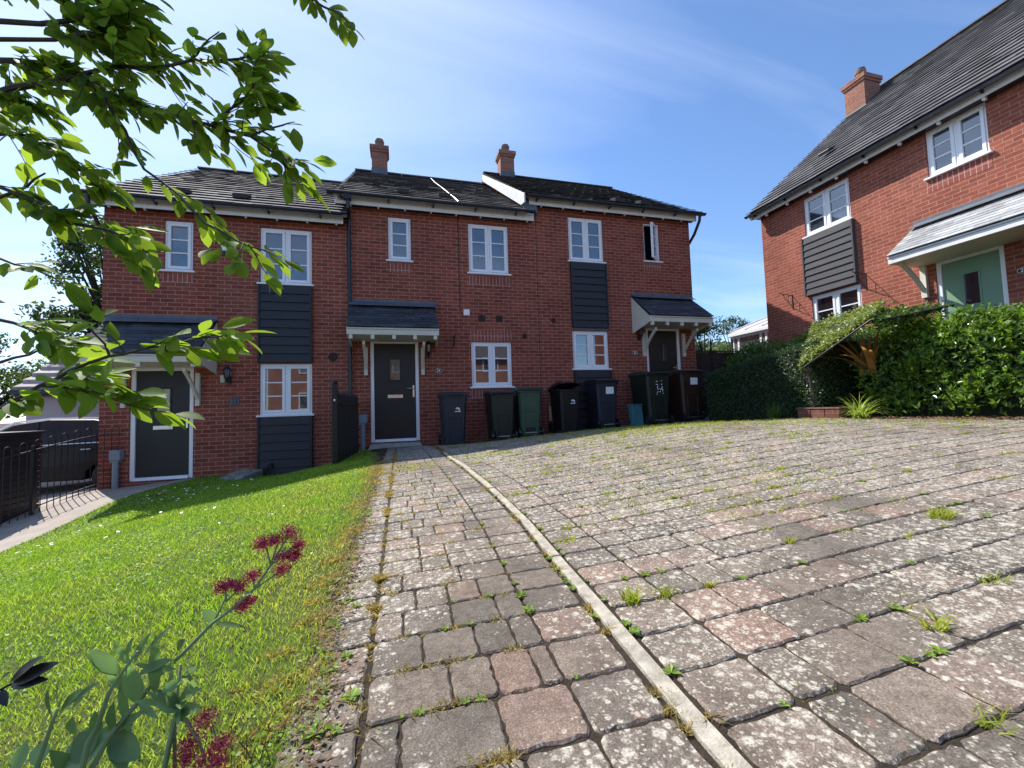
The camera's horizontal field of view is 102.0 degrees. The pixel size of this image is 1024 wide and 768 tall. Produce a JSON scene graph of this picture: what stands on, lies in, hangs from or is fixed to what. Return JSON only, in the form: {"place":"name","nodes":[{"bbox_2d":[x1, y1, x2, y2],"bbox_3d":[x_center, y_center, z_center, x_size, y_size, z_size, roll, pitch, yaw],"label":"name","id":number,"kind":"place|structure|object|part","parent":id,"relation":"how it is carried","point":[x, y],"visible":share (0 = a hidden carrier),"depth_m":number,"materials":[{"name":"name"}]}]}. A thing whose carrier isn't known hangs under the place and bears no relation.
{"place":"outdoors","nodes":[
{"label":"outdoors","id":0,"kind":"place"},
{"bbox_2d":[0,478,192,552],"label":"pavement","id":1,"kind":"structure","parent":0,"point":[15,532],"depth_m":5.87,"materials":[{"name":"grey concrete"}]},
{"bbox_2d":[0,426,121,526],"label":"hoop top railing","id":2,"kind":"object","parent":1,"relation":"on","point":[32,506],"visible":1,"depth_m":6.15,"materials":[{"name":"metal"}]},
{"bbox_2d":[0,449,379,767],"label":"lawn","id":3,"kind":"structure","parent":0,"point":[8,738],"depth_m":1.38,"materials":[{"name":"green plant"}]},
{"bbox_2d":[11,522,307,767],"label":"red valerian","id":4,"kind":"object","parent":3,"relation":"on","point":[119,740],"visible":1,"depth_m":0.65,"materials":[{"name":"green plant"}]},
{"bbox_2d":[5,451,359,556],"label":"daisies","id":5,"kind":"object","parent":3,"relation":"on","point":[159,512],"visible":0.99,"depth_m":5.19,"materials":[{"name":"white plant"}]},
{"bbox_2d":[161,663,234,767],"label":"red valerian","id":6,"kind":"object","parent":3,"relation":"on","point":[218,760],"visible":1,"depth_m":0.66,"materials":[{"name":"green plant"}]},
{"bbox_2d":[219,469,262,480],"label":"concrete slab","id":7,"kind":"structure","parent":3,"relation":"on","point":[241,474],"depth_m":7.27,"materials":[{"name":"grey concrete"}]},
{"bbox_2d":[201,705,299,767],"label":"dry stems","id":8,"kind":"object","parent":3,"relation":"on","point":[286,719],"visible":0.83,"depth_m":0.82,"materials":[{"name":"brown plant"}]},
{"bbox_2d":[263,463,273,474],"bbox_3d":[-4.508,1.574,7.663,0.049,0.223,0.204,-3,-4,26],"label":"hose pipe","id":9,"kind":"object","parent":3,"relation":"on","point":[266,468],"visible":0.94,"depth_m":7.64,"materials":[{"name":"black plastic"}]},
{"bbox_2d":[269,452,383,767],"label":"soil crumbs","id":10,"kind":"object","parent":3,"relation":"on","point":[314,764],"visible":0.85,"depth_m":1.07,"materials":[{"name":"brown soil"}]},
{"bbox_2d":[276,445,712,767],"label":"path","id":11,"kind":"structure","parent":0,"point":[537,717],"depth_m":1.08,"materials":[{"name":"grey stone"}]},
{"bbox_2d":[190,446,731,767],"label":"path moss","id":12,"kind":"object","parent":11,"relation":"on","point":[379,578],"visible":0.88,"depth_m":1.27,"materials":[{"name":"green plant"}]},
{"bbox_2d":[0,0,1003,423],"label":"sky","id":13,"kind":"structure","parent":0,"point":[705,106],"materials":[{"name":"blue"}]},
{"bbox_2d":[0,414,1023,767],"bbox_3d":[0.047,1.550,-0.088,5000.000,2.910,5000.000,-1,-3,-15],"label":"ground","id":14,"kind":"structure","parent":0,"point":[694,742],"depth_m":1.07,"materials":[{"name":"soil"}]},
{"bbox_2d":[0,332,48,419],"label":"garden tree","id":15,"kind":"object","parent":14,"relation":"on","point":[19,377],"visible":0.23,"depth_m":13.93,"materials":[{"name":"green plant"}]},
{"bbox_2d":[0,656,59,706],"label":"dark leaved shrub","id":16,"kind":"object","parent":14,"relation":"on","point":[27,674],"visible":1,"depth_m":0.50,"materials":[{"name":"black plant"}]},
{"bbox_2d":[13,212,103,346],"bbox_3d":[-13.829,-1.642,14.223,4.270,8.543,4.106,-1,-3,-15],"label":"garden tree","id":17,"kind":"object","parent":14,"relation":"on","point":[77,247],"visible":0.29,"depth_m":13.34,"materials":[{"name":"green plant"}]},
{"bbox_2d":[36,478,96,508],"bbox_3d":[-12.940,2.275,7.258,10.750,0.515,6.000,-1,-3,-15],"label":"parking area","id":18,"kind":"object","parent":14,"relation":"on","point":[57,489],"visible":0.18,"depth_m":8.25,"materials":[{"name":"grey concrete"}]},
{"bbox_2d":[0,430,44,522],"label":"bin store","id":19,"kind":"structure","parent":18,"relation":"on","point":[14,440],"depth_m":6.02,"materials":[{"name":"black metal"}]},
{"bbox_2d":[0,417,98,487],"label":"parked car","id":20,"kind":"object","parent":18,"relation":"on","point":[57,428],"visible":0.14,"depth_m":7.81,"materials":[{"name":"paint"}]},
{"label":"window","id":21,"kind":"part","parent":20,"relation":"part of","materials":[{"name":"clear glass"}]},
{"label":"window","id":22,"kind":"part","parent":20,"relation":"part of","materials":[{"name":"black glass"}]},
{"bbox_2d":[9,325,290,422],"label":"garage","id":23,"kind":"structure","parent":14,"relation":"on","point":[52,408],"depth_m":10.37,"materials":[{"name":"tile"}]},
{"bbox_2d":[0,0,364,429],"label":"broadleaf tree","id":24,"kind":"object","parent":14,"relation":"on","point":[118,39],"visible":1,"depth_m":1.07,"materials":[{"name":"green plant"}]},
{"bbox_2d":[0,452,376,767],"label":"clover","id":25,"kind":"object","parent":14,"relation":"on","point":[256,736],"visible":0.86,"depth_m":2.36,"materials":[{"name":"green plant"}]},
{"bbox_2d":[72,166,347,489],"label":"terraced house","id":26,"kind":"structure","parent":14,"relation":"on","point":[245,405],"depth_m":7.77,"materials":[{"name":"red brick"}]},
{"bbox_2d":[135,371,189,477],"bbox_3d":[-6.262,0.703,7.437,0.814,1.877,0.114,-1,-3,-15],"label":"door","id":27,"kind":"structure","parent":26,"relation":"in","point":[161,449],"depth_m":7.44,"materials":[{"name":"grey wood"}]},
{"bbox_2d":[159,221,194,272],"bbox_3d":[-6.150,-2.531,7.663,0.540,0.970,0.160,-1,-3,-15],"label":"window","id":28,"kind":"structure","parent":26,"relation":"in","point":[179,240],"depth_m":7.68,"materials":[{"name":"white plastic"}]},
{"bbox_2d":[257,228,313,286],"bbox_3d":[-4.420,-2.477,8.126,1.000,1.130,0.160,-1,-3,-15],"label":"window","id":29,"kind":"structure","parent":26,"relation":"in","point":[295,245],"depth_m":8.15,"materials":[{"name":"white plastic"}]},
{"bbox_2d":[256,364,314,416],"bbox_3d":[-4.340,0.118,7.980,1.000,1.010,0.160,-1,-3,-15],"label":"window","id":30,"kind":"structure","parent":26,"relation":"in","point":[284,388],"depth_m":7.98,"materials":[{"name":"white plastic"}]},
{"bbox_2d":[332,380,359,465],"bbox_3d":[-2.907,0.796,7.315,0.086,1.620,1.827,-1,-3,-10],"label":"picket railing","id":31,"kind":"object","parent":14,"relation":"on","point":[345,444],"visible":0.84,"depth_m":6.98,"materials":[{"name":"black paint"}]},
{"bbox_2d":[326,138,551,450],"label":"terraced house","id":32,"kind":"structure","parent":14,"relation":"on","point":[442,283],"depth_m":8.82,"materials":[{"name":"red brick"}]},
{"bbox_2d":[374,344,415,438],"bbox_3d":[-2.398,0.140,8.516,0.814,1.947,0.114,-1,-3,-15],"label":"door","id":33,"kind":"structure","parent":32,"relation":"in","point":[394,364],"depth_m":8.52,"materials":[{"name":"grey wood"}]},
{"bbox_2d":[386,217,412,262],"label":"window","id":34,"kind":"structure","parent":32,"relation":"in","point":[399,229],"depth_m":8.73,"materials":[{"name":"white plastic"}]},
{"bbox_2d":[467,224,511,275],"bbox_3d":[-0.524,-2.970,9.210,0.990,1.140,0.160,-1,-3,-15],"label":"window","id":35,"kind":"structure","parent":32,"relation":"in","point":[487,245],"depth_m":9.21,"materials":[{"name":"white plastic"}]},
{"bbox_2d":[470,342,514,388],"bbox_3d":[-0.441,-0.411,9.066,0.990,1.010,0.160,-1,-3,-15],"label":"window","id":36,"kind":"structure","parent":32,"relation":"in","point":[491,361],"depth_m":9.07,"materials":[{"name":"white plastic"}]},
{"bbox_2d":[482,144,713,433],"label":"terraced house","id":37,"kind":"structure","parent":14,"relation":"on","point":[614,289],"depth_m":9.87,"materials":[{"name":"red brick"}]},
{"bbox_2d":[568,217,606,263],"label":"window","id":38,"kind":"structure","parent":37,"relation":"in","point":[584,235],"depth_m":9.85,"materials":[{"name":"white plastic"}]},
{"bbox_2d":[572,331,611,369],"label":"window","id":39,"kind":"structure","parent":37,"relation":"in","point":[590,348],"depth_m":9.71,"materials":[{"name":"white plastic"}]},
{"bbox_2d":[643,222,662,262],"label":"window","id":40,"kind":"structure","parent":37,"relation":"in","point":[651,246],"depth_m":10.33,"materials":[{"name":"white plastic"}]},
{"bbox_2d":[648,331,677,371],"bbox_3d":[3.738,-0.347,10.203,0.814,1.937,0.114,-1,-3,-15],"label":"door","id":41,"kind":"structure","parent":37,"relation":"in","point":[662,348],"depth_m":10.24,"materials":[{"name":"grey wood"}]},
{"bbox_2d":[443,452,752,767],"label":"kerb","id":42,"kind":"structure","parent":14,"relation":"on","point":[716,745],"depth_m":1.03,"materials":[{"name":"concrete"}]},
{"bbox_2d":[302,418,1005,739],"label":"rosette weeds","id":43,"kind":"object","parent":14,"relation":"on","point":[671,668],"visible":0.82,"depth_m":1.22,"materials":[{"name":"green plant"}]},
{"bbox_2d":[695,320,729,352],"bbox_3d":[5.711,-0.537,12.594,1.568,2.966,1.371,-1,-3,-15],"label":"garden tree","id":44,"kind":"object","parent":14,"relation":"on","point":[702,332],"visible":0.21,"depth_m":12.56,"materials":[{"name":"green plant"}]},
{"bbox_2d":[713,345,731,350],"bbox_3d":[13.972,-0.564,27.643,4.457,4.416,3.363,-2,-3,11],"label":"garden tree","id":45,"kind":"object","parent":14,"relation":"on","point":[717,348],"visible":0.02,"depth_m":27.57,"materials":[{"name":"green plant"}]},
{"bbox_2d":[434,417,1023,767],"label":"drive","id":46,"kind":"structure","parent":14,"relation":"on","point":[926,707],"depth_m":1.51,"materials":[{"name":"grey stone"}]},
{"bbox_2d":[437,392,468,443],"bbox_3d":[-1.162,0.670,8.171,0.528,1.034,0.665,-1,-3,-19],"label":"wheelie bin","id":47,"kind":"object","parent":46,"relation":"on","point":[452,406],"visible":1,"depth_m":7.95,"materials":[{"name":"black plastic"}]},
{"bbox_2d":[483,390,517,440],"bbox_3d":[-0.241,0.636,8.450,0.548,1.004,0.660,-1,-3,-18],"label":"wheelie bin","id":48,"kind":"object","parent":46,"relation":"on","point":[500,412],"visible":0.96,"depth_m":8.21,"materials":[{"name":"black plastic"}]},
{"bbox_2d":[511,387,543,436],"bbox_3d":[0.319,0.577,8.678,0.548,1.024,0.660,-1,-3,-13],"label":"wheelie bin","id":49,"kind":"object","parent":46,"relation":"on","point":[527,406],"visible":0.94,"depth_m":8.43,"materials":[{"name":"green plastic"}]},
{"bbox_2d":[548,382,581,431],"bbox_3d":[1.126,0.492,8.774,0.528,1.035,0.653,-1,-3,-21],"label":"wheelie bin","id":50,"kind":"object","parent":46,"relation":"on","point":[565,397],"visible":1,"depth_m":8.57,"materials":[{"name":"black plastic"}]},
{"bbox_2d":[583,379,620,428],"bbox_3d":[1.974,0.424,9.072,0.548,1.074,0.680,-1,-3,-15],"label":"wheelie bin","id":51,"kind":"object","parent":46,"relation":"on","point":[602,399],"visible":0.99,"depth_m":8.83,"materials":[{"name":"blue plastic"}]},
{"bbox_2d":[614,583,645,605],"bbox_3d":[0.391,0.693,1.366,0.093,0.052,0.143,-5,-4,42],"label":"weed tuft","id":52,"kind":"object","parent":46,"relation":"on","point":[632,599],"visible":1,"depth_m":1.36,"materials":[{"name":"green plant"}]},
{"bbox_2d":[628,404,643,425],"bbox_3d":[2.660,0.667,8.904,0.309,0.460,0.200,-1,-3,-15],"label":"recycling box","id":53,"kind":"object","parent":46,"relation":"on","point":[635,414],"visible":0.91,"depth_m":8.84,"materials":[{"name":"teal plastic"}]},
{"bbox_2d":[627,371,673,424],"bbox_3d":[3.065,0.302,9.167,0.628,1.154,0.800,-1,-3,-15],"label":"wheelie bin","id":54,"kind":"object","parent":46,"relation":"on","point":[650,391],"visible":0.98,"depth_m":8.87,"materials":[{"name":"green plastic"}]},
{"bbox_2d":[665,369,705,420],"bbox_3d":[3.868,0.250,9.377,0.588,1.154,0.780,-1,-3,-15],"label":"wheelie bin","id":55,"kind":"object","parent":46,"relation":"on","point":[684,395],"visible":0.91,"depth_m":9.09,"materials":[{"name":"brown plastic"}]},
{"bbox_2d":[362,416,1022,734],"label":"joint weeds","id":56,"kind":"object","parent":46,"relation":"on","point":[983,721],"visible":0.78,"depth_m":3.62,"materials":[{"name":"green plant"}]},
{"bbox_2d":[763,398,783,418],"bbox_3d":[4.379,0.411,6.889,0.423,0.354,0.464,-2,-3,1],"label":"sedge clump","id":57,"kind":"object","parent":46,"relation":"on","point":[774,412],"visible":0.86,"depth_m":6.89,"materials":[{"name":"green plant"}]},
{"bbox_2d":[705,415,1023,421],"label":"leaf litter","id":58,"kind":"object","parent":46,"relation":"on","point":[952,417],"visible":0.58,"depth_m":5.25,"materials":[{"name":"brown plant"}]},
{"bbox_2d":[836,393,894,418],"bbox_3d":[4.975,0.307,5.892,0.783,0.364,0.845,-3,-4,25],"label":"sedge clump","id":59,"kind":"object","parent":46,"relation":"on","point":[862,412],"visible":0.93,"depth_m":5.86,"materials":[{"name":"green plant"}]},
{"bbox_2d":[902,599,964,631],"bbox_3d":[1.121,0.623,1.099,0.125,0.050,0.130,1,-4,-38],"label":"weed tuft","id":60,"kind":"object","parent":46,"relation":"on","point":[938,624],"visible":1,"depth_m":1.09,"materials":[{"name":"green plant"}]},
{"bbox_2d":[916,502,970,519],"bbox_3d":[1.919,0.568,1.841,0.214,0.066,0.204,-2,-3,1],"label":"weed tuft","id":61,"kind":"object","parent":46,"relation":"on","point":[935,515],"visible":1,"depth_m":1.84,"materials":[{"name":"green plant"}]},
{"bbox_2d":[696,350,762,415],"bbox_3d":[5.750,0.033,10.858,2.334,1.810,0.080,-1,-3,-15],"label":"wooden fence","id":62,"kind":"object","parent":14,"relation":"on","point":[707,360],"visible":0.23,"depth_m":10.67,"materials":[{"name":"brown wood"}]},
{"bbox_2d":[712,315,750,352],"bbox_3d":[12.293,-1.380,22.352,2.702,5.136,2.866,-2,-3,12],"label":"garden tree","id":63,"kind":"object","parent":14,"relation":"on","point":[729,324],"visible":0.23,"depth_m":22.16,"materials":[{"name":"green plant"}]},
{"bbox_2d":[728,316,768,350],"bbox_3d":[9.214,-1.006,13.189,3.112,3.936,2.700,-1,-3,-15],"label":"conservatory","id":64,"kind":"object","parent":14,"relation":"on","point":[751,332],"visible":0.23,"depth_m":13.49,"materials":[{"name":"white plastic"}]},
{"bbox_2d":[701,332,881,420],"bbox_3d":[5.116,-0.024,7.803,1.628,1.617,2.693,-1,-3,-15],"label":"clipped hedge","id":65,"kind":"object","parent":14,"relation":"on","point":[748,389],"visible":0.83,"depth_m":7.07,"materials":[{"name":"green plant"}]},
{"bbox_2d":[797,407,850,417],"bbox_3d":[4.811,0.467,6.405,0.240,0.215,0.680,-1,-3,-15],"label":"brick edging","id":66,"kind":"object","parent":14,"relation":"on","point":[829,412],"visible":0.57,"depth_m":6.29,"materials":[{"name":"red brick"}]},
{"bbox_2d":[715,313,945,406],"bbox_3d":[6.278,-0.301,8.482,2.193,1.977,3.670,-1,-3,-15],"label":"garden shrub","id":67,"kind":"object","parent":14,"relation":"on","point":[758,348],"visible":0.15,"depth_m":8.93,"materials":[{"name":"green plant"}]},
{"bbox_2d":[797,298,954,406],"bbox_3d":[5.213,-0.410,6.209,1.018,1.825,1.825,-1,-3,-21],"label":"ivy screen","id":68,"kind":"object","parent":14,"relation":"on","point":[838,329],"visible":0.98,"depth_m":6.10,"materials":[{"name":"green plant"}]},
{"bbox_2d":[744,0,1023,343],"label":"detached house","id":69,"kind":"structure","parent":14,"relation":"on","point":[905,186],"depth_m":8.15,"materials":[{"name":"red brick"}]},
{"bbox_2d":[802,178,852,238],"bbox_3d":[7.229,-4.011,9.522,0.160,0.960,1.140,-1,-3,-15],"label":"window","id":70,"kind":"structure","parent":69,"relation":"in","point":[830,207],"depth_m":9.49,"materials":[{"name":"white plastic"}]},
{"bbox_2d":[813,284,862,330],"bbox_3d":[7.355,-1.573,9.336,0.087,1.075,1.090,-1,-3,-15],"label":"window","id":71,"kind":"structure","parent":69,"relation":"in","point":[844,299],"depth_m":9.34,"materials":[{"name":"white plastic"}]},
{"bbox_2d":[924,102,993,180],"bbox_3d":[7.827,-4.250,7.301,0.160,0.910,0.920,-1,-3,-15],"label":"window","id":72,"kind":"structure","parent":69,"relation":"in","point":[964,139],"depth_m":7.27,"materials":[{"name":"white plastic"}]},
{"bbox_2d":[942,250,1003,320],"bbox_3d":[7.936,-1.211,7.118,0.114,1.957,0.754,-1,-3,-15],"label":"door","id":73,"kind":"structure","parent":69,"relation":"in","point":[975,280],"depth_m":7.11,"materials":[{"name":"green wood"}]},
{"bbox_2d":[850,298,1023,416],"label":"glossy hedge","id":74,"kind":"object","parent":14,"relation":"on","point":[960,363],"visible":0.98,"depth_m":5.25,"materials":[{"name":"green plant"}]},
{"bbox_2d":[829,330,905,373],"bbox_3d":[5.189,-0.483,6.308,1.118,0.681,1.164,-1,-3,-15],"label":"flax plant","id":75,"kind":"object","parent":74,"relation":"on","point":[868,353],"visible":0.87,"depth_m":6.07,"materials":[{"name":"brown plant"}]},
{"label":"hill","id":76,"kind":"structure","parent":0,"visible":0},
{"bbox_2d":[695,338,730,350],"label":"woodland","id":77,"kind":"object","parent":76,"relation":"on","point":[718,342],"visible":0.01,"depth_m":270.40,"materials":[{"name":"green plant"}]}
]}

